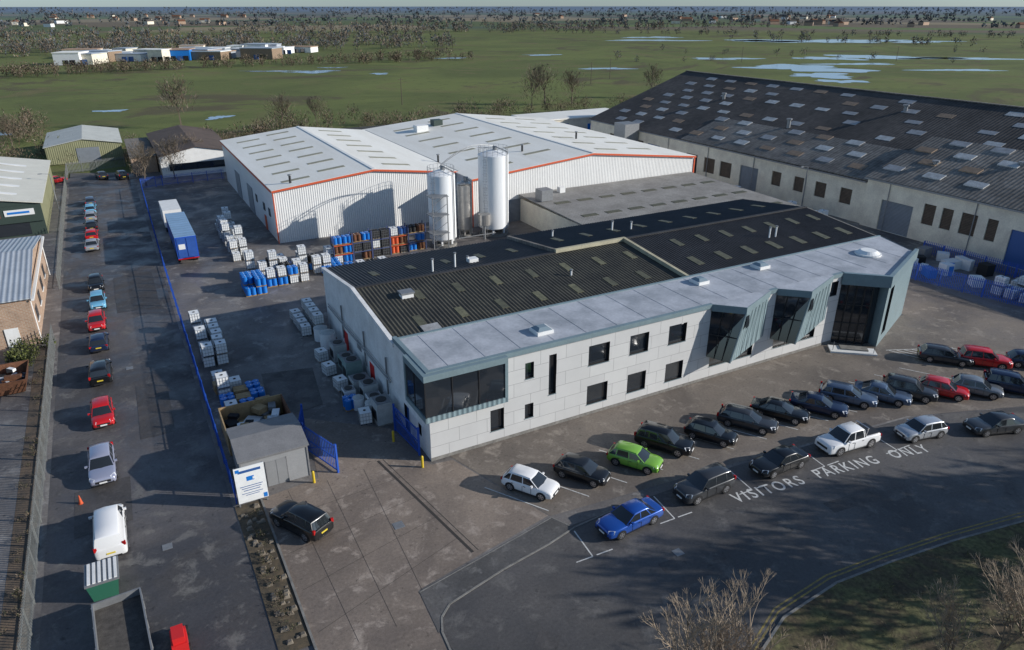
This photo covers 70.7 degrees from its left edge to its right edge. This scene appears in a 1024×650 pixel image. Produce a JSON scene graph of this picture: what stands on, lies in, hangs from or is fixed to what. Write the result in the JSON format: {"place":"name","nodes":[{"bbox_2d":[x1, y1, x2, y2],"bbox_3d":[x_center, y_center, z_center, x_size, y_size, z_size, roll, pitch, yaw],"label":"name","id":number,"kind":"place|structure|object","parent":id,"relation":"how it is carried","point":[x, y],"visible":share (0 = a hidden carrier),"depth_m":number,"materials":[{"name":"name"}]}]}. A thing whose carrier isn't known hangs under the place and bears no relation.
{"place":"outdoors","nodes":[
{"label":"outdoors","id":0,"kind":"place"},
{"bbox_2d":[39,172,275,649],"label":"access road","id":1,"kind":"structure","parent":0,"point":[198,578],"depth_m":54.06,"materials":[{"name":"grey asphalt"}]},
{"bbox_2d":[86,358,112,385],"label":"parked car","id":2,"kind":"object","parent":1,"relation":"on","point":[100,371],"visible":1,"depth_m":65.99,"materials":[{"name":"black paint"}]},
{"bbox_2d":[84,441,117,486],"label":"parked car","id":3,"kind":"object","parent":1,"relation":"on","point":[102,464],"visible":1,"depth_m":53.18,"materials":[{"name":"silver paint"}]},
{"bbox_2d":[84,555,118,601],"bbox_3d":[-24.268,15.159,42.949,1.800,1.480,2.100,-12,27,-26],"label":"waste bin","id":4,"kind":"object","parent":1,"relation":"on","point":[101,579],"visible":0.99,"depth_m":42.34,"materials":[{"name":"green"}]},
{"bbox_2d":[88,395,115,428],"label":"parked car","id":5,"kind":"object","parent":1,"relation":"on","point":[102,412],"visible":1,"depth_m":60.01,"materials":[{"name":"red paint"}]},
{"bbox_2d":[74,476,132,538],"bbox_3d":[-28.532,12.607,50.488,3.600,0.001,6.000,-12,27,-26],"label":"road repair patch","id":6,"kind":"object","parent":1,"relation":"on","point":[117,491],"visible":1,"depth_m":50.88,"materials":[{"name":"grey asphalt"}]},
{"bbox_2d":[88,504,129,560],"bbox_3d":[-26.225,13.080,46.984,2.220,1.966,4.970,-12,27,-26],"label":"white van","id":7,"kind":"object","parent":1,"relation":"on","point":[110,533],"visible":0.98,"depth_m":45.44,"materials":[{"name":"white paint"}]},
{"bbox_2d":[91,587,153,649],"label":"tipper truck","id":8,"kind":"object","parent":1,"relation":"on","point":[120,621],"visible":1,"depth_m":39.33,"materials":[{"name":"grey metal"}]},
{"bbox_2d":[113,271,159,312],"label":"road repair patch","id":9,"kind":"object","parent":1,"relation":"on","point":[137,291],"visible":1,"depth_m":87.86,"materials":[{"name":"grey asphalt"}]},
{"bbox_2d":[136,380,174,439],"bbox_3d":[-31.068,7.169,62.761,2.800,0.001,10.000,-12,27,-26],"label":"road repair patch","id":10,"kind":"object","parent":1,"relation":"on","point":[155,415],"visible":1,"depth_m":62.30,"materials":[{"name":"grey asphalt"}]},
{"bbox_2d":[169,623,191,649],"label":"red forklift","id":11,"kind":"object","parent":1,"relation":"on","point":[178,633],"visible":1,"depth_m":38.46,"materials":[{"name":"red metal"}]},
{"bbox_2d":[126,366,684,641],"bbox_3d":[-16.778,12.089,51.651,54.750,0.024,16.268,12,27,26],"label":"drainage channel","id":12,"kind":"object","parent":1,"relation":"on","point":[677,552],"visible":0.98,"depth_m":48.35,"materials":[{"name":"grey"}]},
{"bbox_2d":[220,113,695,243],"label":"white warehouse","id":13,"kind":"structure","parent":0,"point":[296,183],"depth_m":120.15,"materials":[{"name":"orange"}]},
{"bbox_2d":[420,518,570,631],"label":"pavement","id":14,"kind":"structure","parent":0,"point":[439,597],"depth_m":44.90,"materials":[{"name":"grey concrete"}]},
{"bbox_2d":[0,6,1023,177],"bbox_3d":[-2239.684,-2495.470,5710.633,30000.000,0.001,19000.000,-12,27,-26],"label":"ground","id":15,"kind":"structure","parent":0,"point":[495,68],"depth_m":412.13,"materials":[{"name":"green plant"}]},
{"bbox_2d":[43,125,122,164],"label":"olive workshop","id":16,"kind":"structure","parent":15,"relation":"on","point":[84,143],"depth_m":161.17,"materials":[{"name":"metal"}]},
{"bbox_2d":[51,43,317,64],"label":"distant industrial estate","id":17,"kind":"object","parent":15,"relation":"on","point":[185,52],"visible":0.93,"depth_m":457.17,"materials":[{"name":"grey metal"}]},
{"bbox_2d":[0,28,455,56],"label":"tree belt","id":18,"kind":"object","parent":15,"relation":"on","point":[114,42],"visible":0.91,"depth_m":572.13,"materials":[{"name":"brown"}]},
{"bbox_2d":[0,47,473,77],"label":"tree belt","id":19,"kind":"object","parent":15,"relation":"on","point":[80,65],"visible":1,"depth_m":398.85,"materials":[{"name":"brown"}]},
{"bbox_2d":[0,105,505,144],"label":"scrub","id":20,"kind":"object","parent":15,"relation":"on","point":[27,115],"visible":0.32,"depth_m":185.85,"materials":[{"name":"brown"}]},
{"bbox_2d":[0,94,632,166],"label":"hedgerow","id":21,"kind":"object","parent":15,"relation":"on","point":[370,118],"visible":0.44,"depth_m":210.46,"materials":[{"name":"brown"}]},
{"bbox_2d":[0,19,802,40],"bbox_3d":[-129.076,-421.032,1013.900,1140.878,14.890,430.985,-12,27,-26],"label":"tree belt","id":22,"kind":"object","parent":15,"relation":"on","point":[388,28],"visible":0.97,"depth_m":917.05,"materials":[{"name":"green"}]},
{"bbox_2d":[26,11,954,18],"bbox_3d":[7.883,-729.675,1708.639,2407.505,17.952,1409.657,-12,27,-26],"label":"distant woodland","id":23,"kind":"object","parent":15,"relation":"on","point":[457,15],"visible":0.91,"depth_m":1915.92,"materials":[{"name":"grey"}]},
{"bbox_2d":[0,14,1014,27],"bbox_3d":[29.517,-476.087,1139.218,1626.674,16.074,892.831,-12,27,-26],"label":"distant woodland","id":24,"kind":"object","parent":15,"relation":"on","point":[197,21],"visible":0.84,"depth_m":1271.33,"materials":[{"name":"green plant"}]},
{"bbox_2d":[0,172,1023,649],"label":"yard","id":25,"kind":"structure","parent":15,"relation":"on","point":[260,334],"depth_m":81.93,"materials":[{"name":"concrete"}]},
{"bbox_2d":[0,359,28,395],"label":"rusty skip","id":26,"kind":"object","parent":25,"relation":"on","point":[13,377],"visible":1,"depth_m":65.11,"materials":[{"name":"metal"}]},
{"bbox_2d":[0,352,46,634],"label":"weeds","id":27,"kind":"object","parent":25,"relation":"on","point":[21,577],"visible":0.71,"depth_m":48.87,"materials":[{"name":"brown"}]},
{"bbox_2d":[0,235,49,349],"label":"brick workshop","id":28,"kind":"structure","parent":25,"relation":"on","point":[24,273],"depth_m":75.98,"materials":[{"name":"brown metal"}]},
{"bbox_2d":[0,346,50,649],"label":"leafy strip","id":29,"kind":"object","parent":25,"relation":"on","point":[9,623],"visible":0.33,"depth_m":48.83,"materials":[{"name":"brown plant"}]},
{"bbox_2d":[0,156,54,238],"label":"green trade unit","id":30,"kind":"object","parent":25,"relation":"on","point":[26,196],"visible":1,"depth_m":112.01,"materials":[{"name":"grey metal"}]},
{"bbox_2d":[3,333,56,367],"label":"bush","id":31,"kind":"object","parent":25,"relation":"on","point":[16,354],"visible":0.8,"depth_m":71.01,"materials":[{"name":"green plant"}]},
{"bbox_2d":[17,323,55,649],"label":"palisade fence","id":32,"kind":"object","parent":25,"relation":"on","point":[51,353],"visible":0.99,"depth_m":48.70,"materials":[{"name":"grey metal"}]},
{"bbox_2d":[55,165,67,288],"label":"palisade fence","id":33,"kind":"object","parent":25,"relation":"on","point":[59,251],"visible":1,"depth_m":108.25,"materials":[{"name":"grey metal"}]},
{"bbox_2d":[124,125,225,177],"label":"brick unit","id":34,"kind":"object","parent":25,"relation":"on","point":[207,155],"visible":0.69,"depth_m":150.18,"materials":[{"name":"white paint"}]},
{"bbox_2d":[165,212,198,261],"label":"blue lorry trailer","id":35,"kind":"object","parent":25,"relation":"on","point":[182,235],"visible":1,"depth_m":96.99,"materials":[{"name":"blue paint"}]},
{"bbox_2d":[139,169,237,503],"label":"blue security fence","id":36,"kind":"object","parent":25,"relation":"on","point":[210,413],"visible":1,"depth_m":78.41,"materials":[{"name":"metal"}]},
{"bbox_2d":[188,309,228,368],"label":"ibc tank stack","id":37,"kind":"object","parent":25,"relation":"on","point":[215,344],"visible":1,"depth_m":70.84,"materials":[{"name":"white plastic"}]},
{"bbox_2d":[214,206,247,261],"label":"ibc tank stack","id":38,"kind":"object","parent":25,"relation":"on","point":[230,235],"visible":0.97,"depth_m":101.99,"materials":[{"name":"white plastic"}]},
{"bbox_2d":[210,369,268,406],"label":"pallets and drums","id":39,"kind":"object","parent":25,"relation":"on","point":[230,390],"visible":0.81,"depth_m":63.45,"materials":[{"name":"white plastic"}]},
{"bbox_2d":[218,394,290,455],"bbox_3d":[-20.662,7.998,58.591,5.100,1.900,4.646,-12,27,-26],"label":"waste enclosure","id":40,"kind":"object","parent":25,"relation":"on","point":[238,414],"visible":0.4,"depth_m":59.76,"materials":[{"name":"brown wood"}]},
{"bbox_2d":[226,413,310,486],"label":"grey storage shed","id":41,"kind":"structure","parent":25,"relation":"on","point":[277,446],"depth_m":52.66,"materials":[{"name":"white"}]},
{"bbox_2d":[235,500,311,649],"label":"planting strip","id":42,"kind":"object","parent":25,"relation":"on","point":[282,638],"visible":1,"depth_m":43.70,"materials":[{"name":"brown plant"}]},
{"bbox_2d":[233,461,268,506],"bbox_3d":[-18.052,11.078,50.036,2.000,3.200,0.170,-12,27,-26],"label":"company sign","id":43,"kind":"object","parent":42,"relation":"on","point":[250,483],"visible":1,"depth_m":49.89,"materials":[{"name":"white plastic"}]},
{"bbox_2d":[240,503,306,644],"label":"rubble stones","id":44,"kind":"object","parent":42,"relation":"on","point":[286,592],"visible":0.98,"depth_m":44.01,"materials":[{"name":"grey stone"}]},
{"bbox_2d":[243,244,339,277],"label":"ibc and drum stack","id":45,"kind":"object","parent":25,"relation":"on","point":[314,261],"visible":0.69,"depth_m":93.24,"materials":[{"name":"white plastic"}]},
{"bbox_2d":[261,368,322,412],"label":"road repair patch","id":46,"kind":"object","parent":25,"relation":"on","point":[296,388],"visible":0.8,"depth_m":66.04,"materials":[{"name":"grey asphalt"}]},
{"bbox_2d":[239,255,386,296],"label":"drum pallets","id":47,"kind":"object","parent":25,"relation":"on","point":[254,283],"visible":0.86,"depth_m":89.34,"materials":[{"name":"blue plastic"}]},
{"bbox_2d":[289,297,372,425],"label":"ibc tank stack","id":48,"kind":"object","parent":25,"relation":"on","point":[308,319],"visible":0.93,"depth_m":70.62,"materials":[{"name":"white plastic"}]},
{"bbox_2d":[313,304,393,426],"bbox_3d":[-15.669,2.514,67.140,3.177,5.000,20.400,-12,27,-26],"label":"plant equipment","id":49,"kind":"object","parent":25,"relation":"on","point":[362,386],"visible":0.93,"depth_m":64.76,"materials":[{"name":"metal"}]},
{"bbox_2d":[330,220,426,262],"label":"drum rack","id":50,"kind":"object","parent":25,"relation":"on","point":[344,248],"visible":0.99,"depth_m":99.73,"materials":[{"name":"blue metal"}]},
{"bbox_2d":[262,418,547,649],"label":"concrete apron","id":51,"kind":"object","parent":25,"relation":"on","point":[471,508],"visible":1,"depth_m":47.72,"materials":[{"name":"grey concrete"}]},
{"bbox_2d":[269,500,333,542],"bbox_3d":[-14.100,12.740,48.082,4.570,1.696,2.160,15,28,30],"label":"parked car","id":52,"kind":"object","parent":51,"relation":"on","point":[305,521],"visible":1,"depth_m":47.24,"materials":[{"name":"black paint"}]},
{"bbox_2d":[300,422,338,472],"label":"blue gate","id":53,"kind":"structure","parent":51,"relation":"on","point":[335,456],"depth_m":54.65,"materials":[{"name":"blue metal"}]},
{"bbox_2d":[427,163,456,248],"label":"storage silo","id":54,"kind":"object","parent":25,"relation":"on","point":[441,180],"visible":0.9,"depth_m":101.61,"materials":[{"name":"metal"}]},
{"bbox_2d":[425,145,495,249],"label":"silo pipework","id":55,"kind":"object","parent":25,"relation":"on","point":[483,219],"visible":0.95,"depth_m":101.86,"materials":[{"name":"metal"}]},
{"bbox_2d":[456,176,472,237],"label":"steel tank","id":56,"kind":"object","parent":25,"relation":"on","point":[464,201],"visible":0.98,"depth_m":106.91,"materials":[{"name":"silver metal"}]},
{"bbox_2d":[478,144,508,236],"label":"storage silo","id":57,"kind":"object","parent":25,"relation":"on","point":[493,192],"visible":0.91,"depth_m":106.27,"materials":[{"name":"metal"}]},
{"bbox_2d":[511,108,608,129],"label":"cream outbuilding","id":58,"kind":"structure","parent":25,"relation":"on","point":[578,118],"depth_m":190.77,"materials":[{"name":"white metal"}]},
{"bbox_2d":[321,207,911,461],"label":"walls","id":59,"kind":"structure","parent":25,"relation":"on","point":[548,387],"depth_m":61.50,"materials":[{"name":"white metal"}]},
{"bbox_2d":[326,199,874,336],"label":"shed roof","id":60,"kind":"structure","parent":59,"relation":"on","point":[408,294],"depth_m":75.37,"materials":[{"name":"black metal"}]},
{"bbox_2d":[392,235,911,373],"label":"flat roof","id":61,"kind":"structure","parent":59,"relation":"on","point":[514,334],"depth_m":64.08,"materials":[{"name":"white paint"}]},
{"bbox_2d":[403,248,918,423],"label":"projecting bays","id":62,"kind":"object","parent":59,"relation":"attached to","point":[736,327],"visible":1,"depth_m":67.09,"materials":[{"name":"black glass"}]},
{"bbox_2d":[519,172,799,230],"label":"annex","id":63,"kind":"object","parent":25,"relation":"on","point":[544,208],"visible":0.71,"depth_m":113.93,"materials":[{"name":"metal"}]},
{"bbox_2d":[911,262,1023,306],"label":"blue security fence","id":64,"kind":"object","parent":25,"relation":"on","point":[965,277],"visible":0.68,"depth_m":87.12,"materials":[{"name":"blue metal"}]},
{"bbox_2d":[912,245,1023,303],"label":"ibc tank stack","id":65,"kind":"object","parent":25,"relation":"on","point":[984,269],"visible":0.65,"depth_m":93.03,"materials":[{"name":"white plastic"}]},
{"bbox_2d":[1,9,1023,16],"bbox_3d":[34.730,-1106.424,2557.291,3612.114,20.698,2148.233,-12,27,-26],"label":"distant woodland","id":66,"kind":"object","parent":15,"relation":"on","point":[612,11],"visible":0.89,"depth_m":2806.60,"materials":[{"name":"grey"}]},
{"bbox_2d":[11,13,1023,27],"bbox_3d":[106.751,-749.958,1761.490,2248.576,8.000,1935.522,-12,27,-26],"label":"distant village","id":67,"kind":"object","parent":15,"relation":"on","point":[836,22],"visible":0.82,"depth_m":1346.89,"materials":[{"name":"brown brick"}]},
{"bbox_2d":[467,27,1023,47],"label":"tree belt","id":68,"kind":"object","parent":15,"relation":"on","point":[803,35],"visible":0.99,"depth_m":780.04,"materials":[{"name":"brown"}]},
{"bbox_2d":[0,0,1023,6],"label":"sky","id":69,"kind":"structure","parent":0,"point":[3,3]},
{"bbox_2d":[440,407,1023,649],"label":"road","id":70,"kind":"structure","parent":0,"point":[800,537],"depth_m":46.83,"materials":[{"name":"grey asphalt"}]},
{"bbox_2d":[595,495,664,539],"bbox_3d":[7.864,12.758,48.339,4.770,1.457,2.130,-15,28,-30],"label":"parked car","id":71,"kind":"object","parent":70,"relation":"on","point":[621,521],"visible":1,"depth_m":47.81,"materials":[{"name":"blue paint"}]},
{"bbox_2d":[638,577,764,649],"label":"bare tree","id":72,"kind":"object","parent":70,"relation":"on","point":[715,640],"visible":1,"depth_m":29.25,"materials":[{"name":"brown plant"}]},
{"bbox_2d":[672,462,735,504],"bbox_3d":[13.690,11.223,51.507,4.570,1.696,2.160,-13,27,-27],"label":"parked car","id":73,"kind":"object","parent":70,"relation":"on","point":[696,487],"visible":1,"depth_m":50.97,"materials":[{"name":"grey paint"}]},
{"bbox_2d":[677,608,766,649],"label":"bare tree","id":74,"kind":"object","parent":70,"relation":"on","point":[734,645],"visible":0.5,"depth_m":30.94,"materials":[{"name":"brown plant"}]},
{"bbox_2d":[704,567,832,649],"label":"bare tree","id":75,"kind":"object","parent":70,"relation":"on","point":[733,596],"visible":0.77,"depth_m":34.12,"materials":[{"name":"brown plant"}]},
{"bbox_2d":[749,444,810,478],"bbox_3d":[20.115,10.098,54.343,4.770,1.457,2.130,-12,27,-25],"label":"parked car","id":76,"kind":"object","parent":70,"relation":"on","point":[773,463],"visible":1,"depth_m":53.81,"materials":[{"name":"black paint"}]},
{"bbox_2d":[814,420,881,456],"bbox_3d":[26.500,8.762,56.937,5.320,1.796,2.180,-10,26,-21],"label":"pickup truck","id":77,"kind":"object","parent":70,"relation":"on","point":[840,440],"visible":1,"depth_m":56.31,"materials":[{"name":"white paint"}]},
{"bbox_2d":[823,492,872,511],"bbox_3d":[23.655,12.454,50.833,3.548,0.001,1.104,-9,26,-20],"label":"road repair patch","id":78,"kind":"object","parent":70,"relation":"on","point":[847,502],"visible":1,"depth_m":50.78,"materials":[{"name":"grey asphalt"}]},
{"bbox_2d":[750,512,1023,648],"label":"double yellow lines","id":79,"kind":"object","parent":70,"relation":"on","point":[781,609],"visible":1,"depth_m":45.15,"materials":[{"name":"paint"}]},
{"bbox_2d":[762,520,1023,649],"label":"kerb","id":80,"kind":"structure","parent":70,"relation":"on","point":[839,581],"depth_m":44.53,"materials":[{"name":"concrete"}]},
{"bbox_2d":[893,414,949,442],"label":"parked car","id":81,"kind":"object","parent":70,"relation":"on","point":[917,429],"visible":1,"depth_m":57.88,"materials":[{"name":"grey paint"}]},
{"bbox_2d":[962,410,1023,436],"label":"parked car","id":82,"kind":"object","parent":70,"relation":"on","point":[988,424],"visible":1,"depth_m":58.56,"materials":[{"name":"grey paint"}]},
{"bbox_2d":[450,278,1023,515],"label":"car park","id":83,"kind":"structure","parent":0,"point":[932,314],"depth_m":63.09,"materials":[{"name":"grey asphalt"}]},
{"bbox_2d":[501,464,559,500],"bbox_3d":[1.354,11.188,51.844,4.120,1.487,2.040,13,27,26],"label":"parked car","id":84,"kind":"object","parent":83,"relation":"on","point":[539,485],"visible":1,"depth_m":51.36,"materials":[{"name":"white paint"}]},
{"bbox_2d":[553,452,610,487],"bbox_3d":[5.193,10.571,53.237,4.120,1.487,2.040,12,27,26],"label":"parked car","id":85,"kind":"object","parent":83,"relation":"on","point":[580,468],"visible":1,"depth_m":52.75,"materials":[{"name":"black paint"}]},
{"bbox_2d":[606,440,663,474],"bbox_3d":[9.343,9.931,54.681,4.120,1.487,2.040,12,27,25],"label":"parked car","id":86,"kind":"object","parent":83,"relation":"on","point":[632,455],"visible":1,"depth_m":54.20,"materials":[{"name":"green paint"}]},
{"bbox_2d":[634,420,694,457],"bbox_3d":[12.033,8.872,56.812,4.570,1.696,2.160,13,27,26],"label":"parked car","id":87,"kind":"object","parent":83,"relation":"on","point":[660,436],"visible":1,"depth_m":56.29,"materials":[{"name":"black paint"}]},
{"bbox_2d":[684,415,738,447],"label":"parked car","id":88,"kind":"object","parent":83,"relation":"on","point":[707,429],"visible":1,"depth_m":57.53,"materials":[{"name":"black paint"}]},
{"bbox_2d":[485,348,954,562],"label":"parking bay markings","id":89,"kind":"object","parent":83,"relation":"on","point":[697,458],"visible":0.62,"depth_m":52.95,"materials":[{"name":"white paint"}]},
{"bbox_2d":[716,403,778,434],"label":"parked car","id":90,"kind":"object","parent":83,"relation":"on","point":[740,416],"visible":1,"depth_m":59.28,"materials":[{"name":"grey paint"}]},
{"bbox_2d":[749,396,809,424],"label":"parked car","id":91,"kind":"object","parent":83,"relation":"on","point":[777,408],"visible":0.91,"depth_m":60.60,"materials":[{"name":"black paint"}]},
{"bbox_2d":[789,391,848,418],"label":"parked car","id":92,"kind":"object","parent":83,"relation":"on","point":[815,402],"visible":0.88,"depth_m":61.50,"materials":[{"name":"blue paint"}]},
{"bbox_2d":[818,380,877,408],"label":"parked car","id":93,"kind":"object","parent":83,"relation":"on","point":[844,392],"visible":0.88,"depth_m":63.01,"materials":[{"name":"blue paint"}]},
{"bbox_2d":[854,380,912,406],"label":"parked car","id":94,"kind":"object","parent":83,"relation":"on","point":[885,392],"visible":0.84,"depth_m":63.26,"materials":[{"name":"blue paint"}]},
{"bbox_2d":[882,373,938,403],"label":"parked car","id":95,"kind":"object","parent":83,"relation":"on","point":[916,388],"visible":0.75,"depth_m":63.65,"materials":[{"name":"grey paint"}]},
{"bbox_2d":[919,374,969,401],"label":"parked car","id":96,"kind":"object","parent":83,"relation":"on","point":[946,387],"visible":0.77,"depth_m":64.00,"materials":[{"name":"red paint"}]},
{"bbox_2d":[917,343,973,366],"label":"parked car","id":97,"kind":"object","parent":83,"relation":"on","point":[930,352],"visible":0.91,"depth_m":70.17,"materials":[{"name":"grey paint"}]},
{"bbox_2d":[951,373,1003,399],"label":"parked car","id":98,"kind":"object","parent":83,"relation":"on","point":[977,385],"visible":0.77,"depth_m":64.28,"materials":[{"name":"grey paint"}]},
{"bbox_2d":[957,345,1012,368],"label":"parked car","id":99,"kind":"object","parent":83,"relation":"on","point":[983,356],"visible":0.91,"depth_m":69.31,"materials":[{"name":"red paint"}]},
{"bbox_2d":[982,367,1023,394],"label":"parked car","id":100,"kind":"object","parent":83,"relation":"on","point":[1009,381],"visible":0.77,"depth_m":64.87,"materials":[{"name":"blue paint"}]},
{"bbox_2d":[733,64,878,72],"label":"pond","id":101,"kind":"structure","parent":0,"point":[814,68],"depth_m":398.29,"materials":[{"name":"blue liquid"}]},
{"bbox_2d":[589,70,1023,270],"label":"factory building","id":102,"kind":"structure","parent":0,"point":[948,172],"depth_m":123.80,"materials":[{"name":"grey metal"}]},
{"bbox_2d":[758,522,1023,649],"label":"grass verge","id":103,"kind":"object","parent":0,"point":[846,602],"depth_m":42.03,"materials":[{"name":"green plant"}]},
{"bbox_2d":[915,574,992,649],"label":"bare tree","id":104,"kind":"object","parent":103,"relation":"on","point":[947,629],"visible":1,"depth_m":33.80,"materials":[{"name":"brown plant"}]},
{"bbox_2d":[968,553,1023,649],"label":"bare tree","id":105,"kind":"object","parent":103,"relation":"on","point":[1001,646],"visible":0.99,"depth_m":33.78,"materials":[{"name":"brown plant"}]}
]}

